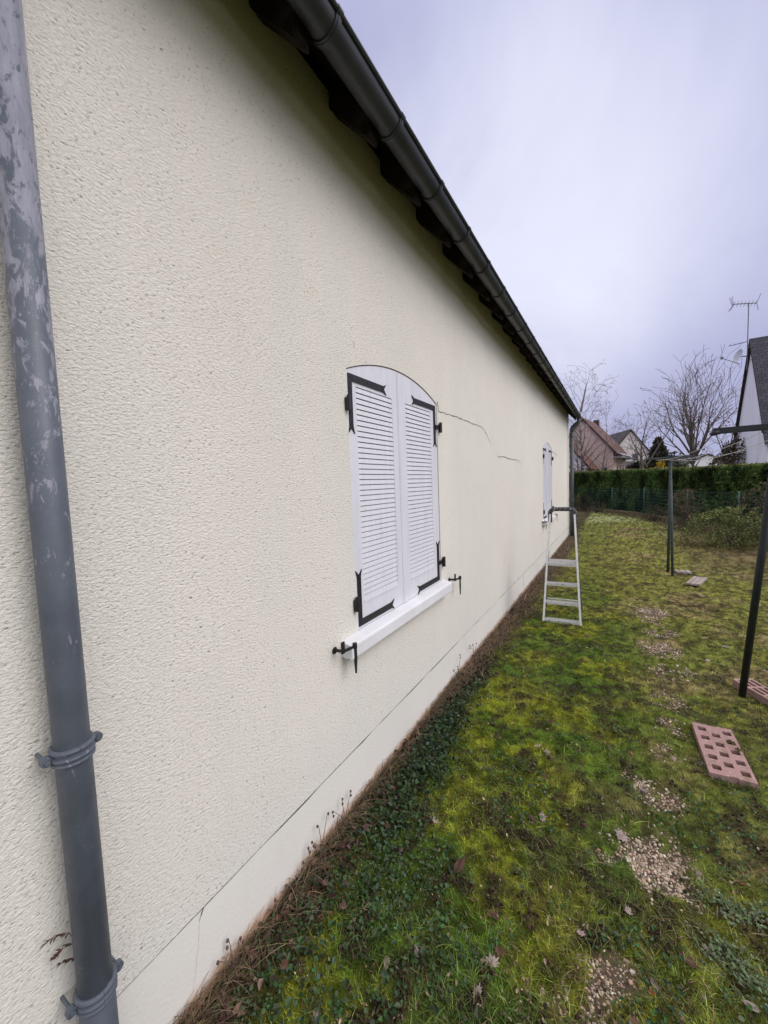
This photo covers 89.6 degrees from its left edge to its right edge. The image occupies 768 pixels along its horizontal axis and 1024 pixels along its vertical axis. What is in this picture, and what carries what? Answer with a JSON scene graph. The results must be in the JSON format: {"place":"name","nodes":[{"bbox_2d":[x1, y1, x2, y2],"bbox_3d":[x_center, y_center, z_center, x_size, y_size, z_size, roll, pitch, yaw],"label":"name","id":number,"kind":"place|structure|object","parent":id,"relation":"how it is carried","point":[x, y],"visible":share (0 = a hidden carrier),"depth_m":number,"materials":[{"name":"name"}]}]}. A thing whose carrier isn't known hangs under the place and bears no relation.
{"place":"outdoors","nodes":[
{"label":"outdoors","id":0,"kind":"place"},
{"bbox_2d":[193,507,767,1023],"bbox_3d":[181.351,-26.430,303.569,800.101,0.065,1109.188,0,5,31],"label":"ground","id":1,"kind":"structure","parent":0,"point":[717,571],"depth_m":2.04,"materials":[{"name":"green plant"}]},
{"bbox_2d":[38,932,73,966],"bbox_3d":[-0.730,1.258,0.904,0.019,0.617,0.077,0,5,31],"label":"withered frond","id":2,"kind":"object","parent":1,"relation":"on","point":[65,961],"visible":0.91,"depth_m":0.89,"materials":[{"name":"brown plant"}]},
{"bbox_2d":[173,966,248,1023],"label":"dry grass tuft","id":3,"kind":"object","parent":1,"relation":"on","point":[211,1008],"visible":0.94,"depth_m":1.16,"materials":[{"name":"brown plant"}]},
{"bbox_2d":[216,936,244,970],"bbox_3d":[-0.507,1.477,1.286,0.024,0.133,0.105,0,5,31],"label":"dried weed","id":4,"kind":"object","parent":1,"relation":"on","point":[227,947],"visible":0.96,"depth_m":1.28,"materials":[{"name":"brown plant"}]},
{"bbox_2d":[0,0,581,1023],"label":"house","id":5,"kind":"structure","parent":1,"relation":"on","point":[288,408],"depth_m":1.25,"materials":[{"name":"paint"}]},
{"bbox_2d":[301,845,315,870],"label":"dried weed","id":6,"kind":"object","parent":1,"relation":"on","point":[308,848],"visible":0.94,"depth_m":1.60,"materials":[{"name":"brown plant"}]},
{"bbox_2d":[313,1002,318,1021],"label":"fallen leaf","id":7,"kind":"object","parent":1,"relation":"on","point":[315,1013],"visible":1,"depth_m":1.18,"materials":[{"name":"plant"}]},
{"bbox_2d":[311,812,328,852],"bbox_3d":[-0.272,1.417,1.668,0.021,0.166,0.129,0,5,31],"label":"dried weed","id":8,"kind":"object","parent":1,"relation":"on","point":[317,826],"visible":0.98,"depth_m":1.66,"materials":[{"name":"brown plant"}]},
{"bbox_2d":[332,790,351,826],"bbox_3d":[-0.190,1.413,1.804,0.016,0.165,0.154,0,5,29],"label":"dried weed","id":9,"kind":"object","parent":1,"relation":"on","point":[350,795],"visible":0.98,"depth_m":1.80,"materials":[{"name":"brown plant"}]},
{"bbox_2d":[216,652,499,1023],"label":"creeping cover","id":10,"kind":"object","parent":1,"relation":"on","point":[447,721],"visible":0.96,"depth_m":1.82,"materials":[{"name":"green plant"}]},
{"bbox_2d":[186,551,567,1023],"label":"leaf litter","id":11,"kind":"object","parent":1,"relation":"on","point":[284,962],"visible":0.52,"depth_m":1.51,"materials":[{"name":"brown plant"}]},
{"bbox_2d":[173,533,586,1023],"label":"soil strip","id":12,"kind":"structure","parent":1,"relation":"on","point":[564,547],"depth_m":1.88,"materials":[{"name":"brown soil"}]},
{"bbox_2d":[384,949,389,969],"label":"fallen leaf","id":13,"kind":"object","parent":1,"relation":"on","point":[386,962],"visible":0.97,"depth_m":1.30,"materials":[{"name":"brown plant"}]},
{"bbox_2d":[414,944,418,957],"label":"fallen leaf","id":14,"kind":"object","parent":1,"relation":"on","point":[416,950],"visible":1,"depth_m":1.32,"materials":[{"name":"brown plant"}]},
{"bbox_2d":[450,855,464,880],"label":"fallen leaf","id":15,"kind":"object","parent":1,"relation":"on","point":[460,863],"visible":1,"depth_m":1.59,"materials":[{"name":"brown plant"}]},
{"bbox_2d":[183,580,767,1023],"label":"herb leaves","id":16,"kind":"object","parent":1,"relation":"on","point":[441,978],"visible":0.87,"depth_m":1.44,"materials":[{"name":"green plant"}]},
{"bbox_2d":[472,983,482,997],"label":"fallen leaf","id":17,"kind":"object","parent":1,"relation":"on","point":[477,990],"visible":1,"depth_m":1.21,"materials":[{"name":"beige plant"}]},
{"bbox_2d":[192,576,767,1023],"bbox_3d":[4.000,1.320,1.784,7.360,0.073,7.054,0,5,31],"label":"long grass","id":18,"kind":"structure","parent":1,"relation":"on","point":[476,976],"depth_m":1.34,"materials":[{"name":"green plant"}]},
{"bbox_2d":[194,574,767,1023],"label":"moss","id":19,"kind":"object","parent":1,"relation":"on","point":[386,994],"visible":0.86,"depth_m":1.51,"materials":[{"name":"green plant"}]},
{"bbox_2d":[205,528,767,1023],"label":"leaf scraps","id":20,"kind":"object","parent":1,"relation":"on","point":[551,886],"visible":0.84,"depth_m":1.45,"materials":[{"name":"brown plant"}]},
{"bbox_2d":[486,906,495,917],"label":"fallen leaf","id":21,"kind":"object","parent":1,"relation":"on","point":[491,911],"visible":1,"depth_m":1.44,"materials":[{"name":"brown plant"}]},
{"bbox_2d":[484,951,498,968],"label":"fallen leaf","id":22,"kind":"object","parent":1,"relation":"on","point":[495,963],"visible":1,"depth_m":1.29,"materials":[{"name":"beige plant"}]},
{"bbox_2d":[232,592,767,1023],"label":"worm casts","id":23,"kind":"object","parent":1,"relation":"on","point":[486,982],"visible":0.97,"depth_m":1.45,"materials":[{"name":"soil"}]},
{"bbox_2d":[494,944,506,957],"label":"fallen leaf","id":24,"kind":"object","parent":1,"relation":"on","point":[500,952],"visible":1,"depth_m":1.32,"materials":[{"name":"brown plant"}]},
{"bbox_2d":[539,812,546,821],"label":"fallen leaf","id":25,"kind":"object","parent":1,"relation":"on","point":[543,817],"visible":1,"depth_m":1.82,"materials":[{"name":"beige plant"}]},
{"bbox_2d":[542,507,582,625],"bbox_3d":[2.053,0.582,4.452,0.418,1.283,0.636,0,5,27],"label":"step ladder","id":26,"kind":"object","parent":1,"relation":"on","point":[562,562],"visible":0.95,"depth_m":4.32,"materials":[{"name":"metal"}]},
{"bbox_2d":[577,929,585,936],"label":"fallen leaf","id":27,"kind":"object","parent":1,"relation":"on","point":[579,932],"visible":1,"depth_m":1.34,"materials":[{"name":"beige plant"}]},
{"bbox_2d":[574,494,593,510],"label":"dark weed bush","id":28,"kind":"object","parent":1,"relation":"on","point":[584,501],"visible":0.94,"depth_m":18.67,"materials":[{"name":"green plant"}]},
{"bbox_2d":[577,999,590,1014],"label":"fallen leaf","id":29,"kind":"object","parent":1,"relation":"on","point":[585,1009],"visible":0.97,"depth_m":1.17,"materials":[{"name":"brown plant"}]},
{"bbox_2d":[563,362,617,471],"bbox_3d":[13.952,-5.844,27.433,4.967,9.992,5.402,0,5,31],"label":"birch tree","id":30,"kind":"object","parent":1,"relation":"on","point":[580,441],"visible":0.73,"depth_m":27.48,"materials":[{"name":"brown plant"}]},
{"bbox_2d":[585,501,607,512],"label":"dark weed bush","id":31,"kind":"object","parent":1,"relation":"on","point":[596,509],"visible":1,"depth_m":17.20,"materials":[{"name":"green plant"}]},
{"bbox_2d":[569,427,630,471],"bbox_3d":[13.530,-3.078,25.708,4.902,4.767,4.263,0,5,31],"label":"bare shrub tree","id":32,"kind":"object","parent":1,"relation":"on","point":[577,466],"visible":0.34,"depth_m":25.38,"materials":[{"name":"brown plant"}]},
{"bbox_2d":[583,389,629,468],"bbox_3d":[18.252,-5.589,31.106,3.832,8.654,4.230,-4,4,-23],"label":"birch tree","id":33,"kind":"object","parent":1,"relation":"on","point":[606,434],"visible":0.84,"depth_m":31.29,"materials":[{"name":"brown plant"}]},
{"bbox_2d":[614,828,628,843],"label":"fallen leaf","id":34,"kind":"object","parent":1,"relation":"on","point":[621,835],"visible":1,"depth_m":1.72,"materials":[{"name":"beige plant"}]},
{"bbox_2d":[539,606,705,1023],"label":"pebbles","id":35,"kind":"object","parent":1,"relation":"on","point":[662,866],"visible":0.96,"depth_m":1.61,"materials":[{"name":"beige gravel"}]},
{"bbox_2d":[623,905,634,914],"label":"fallen leaf","id":36,"kind":"object","parent":1,"relation":"on","point":[628,910],"visible":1,"depth_m":1.42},
{"bbox_2d":[626,1014,638,1023],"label":"fallen leaf","id":37,"kind":"object","parent":1,"relation":"on","point":[633,1020],"visible":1,"depth_m":1.13,"materials":[{"name":"brown plant"}]},
{"bbox_2d":[625,458,645,468],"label":"evergreen bush","id":38,"kind":"object","parent":1,"relation":"on","point":[633,465],"visible":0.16,"depth_m":36.64,"materials":[{"name":"green plant"}]},
{"bbox_2d":[647,987,654,995],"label":"fallen leaf","id":39,"kind":"object","parent":1,"relation":"on","point":[651,992],"visible":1,"depth_m":1.19,"materials":[{"name":"brown plant"}]},
{"bbox_2d":[609,394,694,468],"bbox_3d":[20.153,-4.961,29.886,4.698,7.434,4.766,-2,4,-2],"label":"bare tree","id":40,"kind":"object","parent":1,"relation":"on","point":[640,454],"visible":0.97,"depth_m":29.66,"materials":[{"name":"brown plant"}]},
{"bbox_2d":[633,504,673,520],"bbox_3d":[9.334,0.018,13.426,1.195,0.603,0.987,0,5,31],"label":"dark weed bush","id":41,"kind":"object","parent":1,"relation":"on","point":[655,517],"visible":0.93,"depth_m":13.43,"materials":[{"name":"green plant"}]},
{"bbox_2d":[647,973,661,993],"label":"fallen leaf","id":42,"kind":"object","parent":1,"relation":"on","point":[652,982],"visible":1,"depth_m":1.22,"materials":[{"name":"plant"}]},
{"bbox_2d":[643,436,673,468],"bbox_3d":[22.999,-3.972,32.617,3.259,4.854,3.217,0,5,31],"label":"conifer tree","id":43,"kind":"object","parent":1,"relation":"on","point":[661,451],"visible":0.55,"depth_m":32.21,"materials":[{"name":"green plant"}]},
{"bbox_2d":[655,459,665,467],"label":"yellow bush","id":44,"kind":"object","parent":1,"relation":"on","point":[660,463],"visible":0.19,"depth_m":24.32,"materials":[{"name":"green plant"}]},
{"bbox_2d":[640,449,686,467],"bbox_3d":[26.757,-3.949,37.357,4.844,4.153,3.286,0,5,31],"label":"evergreen bush","id":45,"kind":"object","parent":1,"relation":"on","point":[674,459],"visible":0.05,"depth_m":36.53,"materials":[{"name":"green plant"}]},
{"bbox_2d":[569,487,763,531],"bbox_3d":[8.611,-0.185,13.803,4.111,1.200,25.145,-2,4,-1],"label":"wire fence","id":46,"kind":"object","parent":1,"relation":"on","point":[717,505],"visible":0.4,"depth_m":13.97,"materials":[{"name":"green metal"}]},
{"bbox_2d":[569,461,767,527],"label":"hedge","id":47,"kind":"object","parent":1,"relation":"on","point":[726,479],"visible":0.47,"depth_m":14.49,"materials":[{"name":"green plant"}]},
{"bbox_2d":[647,455,696,575],"bbox_3d":[4.539,0.080,6.139,0.527,1.909,0.381,-2,4,-4],"label":"clothesline post","id":48,"kind":"object","parent":1,"relation":"on","point":[670,520],"visible":0.86,"depth_m":6.09,"materials":[{"name":"black metal"}]},
{"bbox_2d":[665,434,732,459],"bbox_3d":[3.254,-0.633,4.294,0.004,0.054,4.381,0,5,30],"label":"washing line","id":49,"kind":"object","parent":48,"relation":"attached to","point":[703,447],"visible":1,"depth_m":3.10,"materials":[{"name":"white metal"}]},
{"bbox_2d":[682,432,760,459],"bbox_3d":[3.366,-0.623,4.227,0.004,0.072,4.381,0,5,30],"label":"washing line","id":50,"kind":"object","parent":48,"relation":"attached to","point":[727,446],"visible":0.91,"depth_m":2.89,"materials":[{"name":"white metal"}]},
{"bbox_2d":[679,440,767,460],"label":"washing line","id":51,"kind":"object","parent":48,"relation":"attached to","point":[727,454],"visible":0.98,"depth_m":3.50,"materials":[{"name":"grey fabric"}]},
{"bbox_2d":[668,455,691,466],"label":"white house","id":52,"kind":"structure","parent":1,"relation":"on","point":[682,461],"depth_m":64.24,"materials":[{"name":"paint"}]},
{"bbox_2d":[674,570,691,573],"bbox_3d":[4.813,0.963,6.231,0.200,0.028,0.160,0,4,25],"label":"ribbed paver","id":53,"kind":"object","parent":1,"relation":"on","point":[683,571],"visible":1,"depth_m":6.19,"materials":[{"name":"grey concrete"}]},
{"bbox_2d":[653,486,714,529],"bbox_3d":[8.423,-0.093,10.845,1.256,1.253,1.244,-3,4,-11],"label":"bramble bush","id":54,"kind":"object","parent":1,"relation":"on","point":[682,509],"visible":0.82,"depth_m":10.82,"materials":[{"name":"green plant"}]},
{"bbox_2d":[634,344,742,466],"bbox_3d":[26.266,-7.714,32.748,8.580,12.115,8.550,-4,5,-29],"label":"bare tree","id":55,"kind":"object","parent":1,"relation":"on","point":[691,440],"visible":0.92,"depth_m":32.35,"materials":[{"name":"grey plant"}]},
{"bbox_2d":[679,951,700,969],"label":"fallen leaf","id":56,"kind":"object","parent":1,"relation":"on","point":[691,961],"visible":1,"depth_m":1.26,"materials":[{"name":"brown plant"}]},
{"bbox_2d":[685,576,706,585],"bbox_3d":[4.582,1.011,5.672,0.520,0.028,0.160,-6,5,-40],"label":"ribbed paver","id":57,"kind":"object","parent":1,"relation":"on","point":[696,581],"visible":1,"depth_m":5.61,"materials":[{"name":"grey concrete"}]},
{"bbox_2d":[695,866,704,879],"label":"fallen leaf","id":58,"kind":"object","parent":1,"relation":"on","point":[699,873],"visible":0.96,"depth_m":1.55,"materials":[{"name":"beige plant"}]},
{"bbox_2d":[683,453,718,466],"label":"white house","id":59,"kind":"structure","parent":1,"relation":"on","point":[702,462],"depth_m":60.47,"materials":[{"name":"paint"}]},
{"bbox_2d":[673,505,762,550],"bbox_3d":[7.460,0.291,8.316,2.129,0.911,1.669,0,5,31],"label":"green shrub","id":60,"kind":"object","parent":1,"relation":"on","point":[731,541],"visible":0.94,"depth_m":8.26,"materials":[{"name":"green plant"}]},
{"bbox_2d":[707,450,735,465],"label":"brown bush","id":61,"kind":"object","parent":1,"relation":"on","point":[710,464],"visible":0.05,"depth_m":29.00,"materials":[{"name":"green plant"}]},
{"bbox_2d":[676,873,767,1015],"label":"clover patch","id":62,"kind":"object","parent":1,"relation":"on","point":[744,974],"visible":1,"depth_m":1.31,"materials":[{"name":"green plant"}]},
{"bbox_2d":[700,410,744,464],"bbox_3d":[23.031,-4.032,25.516,2.972,5.995,3.312,-6,6,-45],"label":"bare tree","id":63,"kind":"object","parent":1,"relation":"on","point":[732,439],"visible":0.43,"depth_m":25.98,"materials":[{"name":"brown plant"}]},
{"bbox_2d":[691,722,757,789],"bbox_3d":[1.901,1.355,2.183,0.192,0.036,0.470,-1,5,30],"label":"perforated brick","id":64,"kind":"object","parent":1,"relation":"on","point":[722,758],"visible":0.99,"depth_m":2.13,"materials":[{"name":"brick"}]},
{"bbox_2d":[685,720,767,796],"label":"rim grass","id":65,"kind":"structure","parent":1,"relation":"on","point":[726,782],"depth_m":2.06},
{"bbox_2d":[712,434,746,465],"bbox_3d":[22.459,-2.956,24.870,2.351,4.152,2.392,-3,4,-16],"label":"conifer tree","id":66,"kind":"object","parent":1,"relation":"on","point":[729,456],"visible":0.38,"depth_m":24.71,"materials":[{"name":"green plant"}]},
{"bbox_2d":[709,424,767,697],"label":"clothesline post","id":67,"kind":"object","parent":1,"relation":"on","point":[754,603],"visible":0.93,"depth_m":2.52,"materials":[{"name":"black metal"}]},
{"bbox_2d":[691,444,767,458],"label":"washing line","id":68,"kind":"object","parent":67,"relation":"attached to","point":[735,452],"visible":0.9,"depth_m":3.62,"materials":[{"name":"white metal"}]},
{"bbox_2d":[720,482,766,539],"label":"bramble bush","id":69,"kind":"object","parent":1,"relation":"on","point":[753,491],"visible":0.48,"depth_m":9.04,"materials":[{"name":"green plant"}]},
{"bbox_2d":[732,678,767,704],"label":"slotted brick","id":70,"kind":"object","parent":1,"relation":"on","point":[758,691],"visible":0.78,"depth_m":2.75,"materials":[{"name":"brick"}]},
{"bbox_2d":[741,999,764,1013],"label":"fallen leaf","id":71,"kind":"object","parent":1,"relation":"on","point":[753,1005],"visible":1,"depth_m":1.16,"materials":[{"name":"beige plant"}]},
{"bbox_2d":[336,0,767,455],"label":"sky","id":72,"kind":"structure","parent":0,"point":[607,160],"materials":[{"name":"white"}]},
{"bbox_2d":[574,464,595,471],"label":"brown bush","id":73,"kind":"object","parent":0,"point":[583,468],"visible":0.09,"depth_m":26.66,"materials":[{"name":"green plant"}]},
{"bbox_2d":[569,418,633,470],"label":"pink house","id":74,"kind":"structure","parent":0,"point":[624,455],"depth_m":33.15,"materials":[{"name":"pink paint"}]},
{"bbox_2d":[569,441,599,471],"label":"wing","id":75,"kind":"structure","parent":74,"relation":"attached to","point":[588,462],"depth_m":31.23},
{"bbox_2d":[609,429,651,461],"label":"dark roof house","id":76,"kind":"structure","parent":0,"point":[636,443],"depth_m":50.22,"materials":[{"name":"tile"}]},
{"bbox_2d":[632,453,637,460],"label":"window","id":77,"kind":"structure","parent":76,"relation":"in","point":[634,455],"depth_m":50.21,"materials":[{"name":"white"}]},
{"bbox_2d":[625,461,637,468],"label":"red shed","id":78,"kind":"structure","parent":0,"point":[627,463],"depth_m":40.11,"materials":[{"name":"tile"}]},
{"bbox_2d":[574,506,749,541],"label":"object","id":79,"kind":"structure","parent":0,"point":[623,512],"depth_m":14.83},
{"bbox_2d":[720,294,767,464],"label":"white gable house","id":80,"kind":"structure","parent":0,"point":[753,406],"depth_m":22.70,"materials":[{"name":"paint"}]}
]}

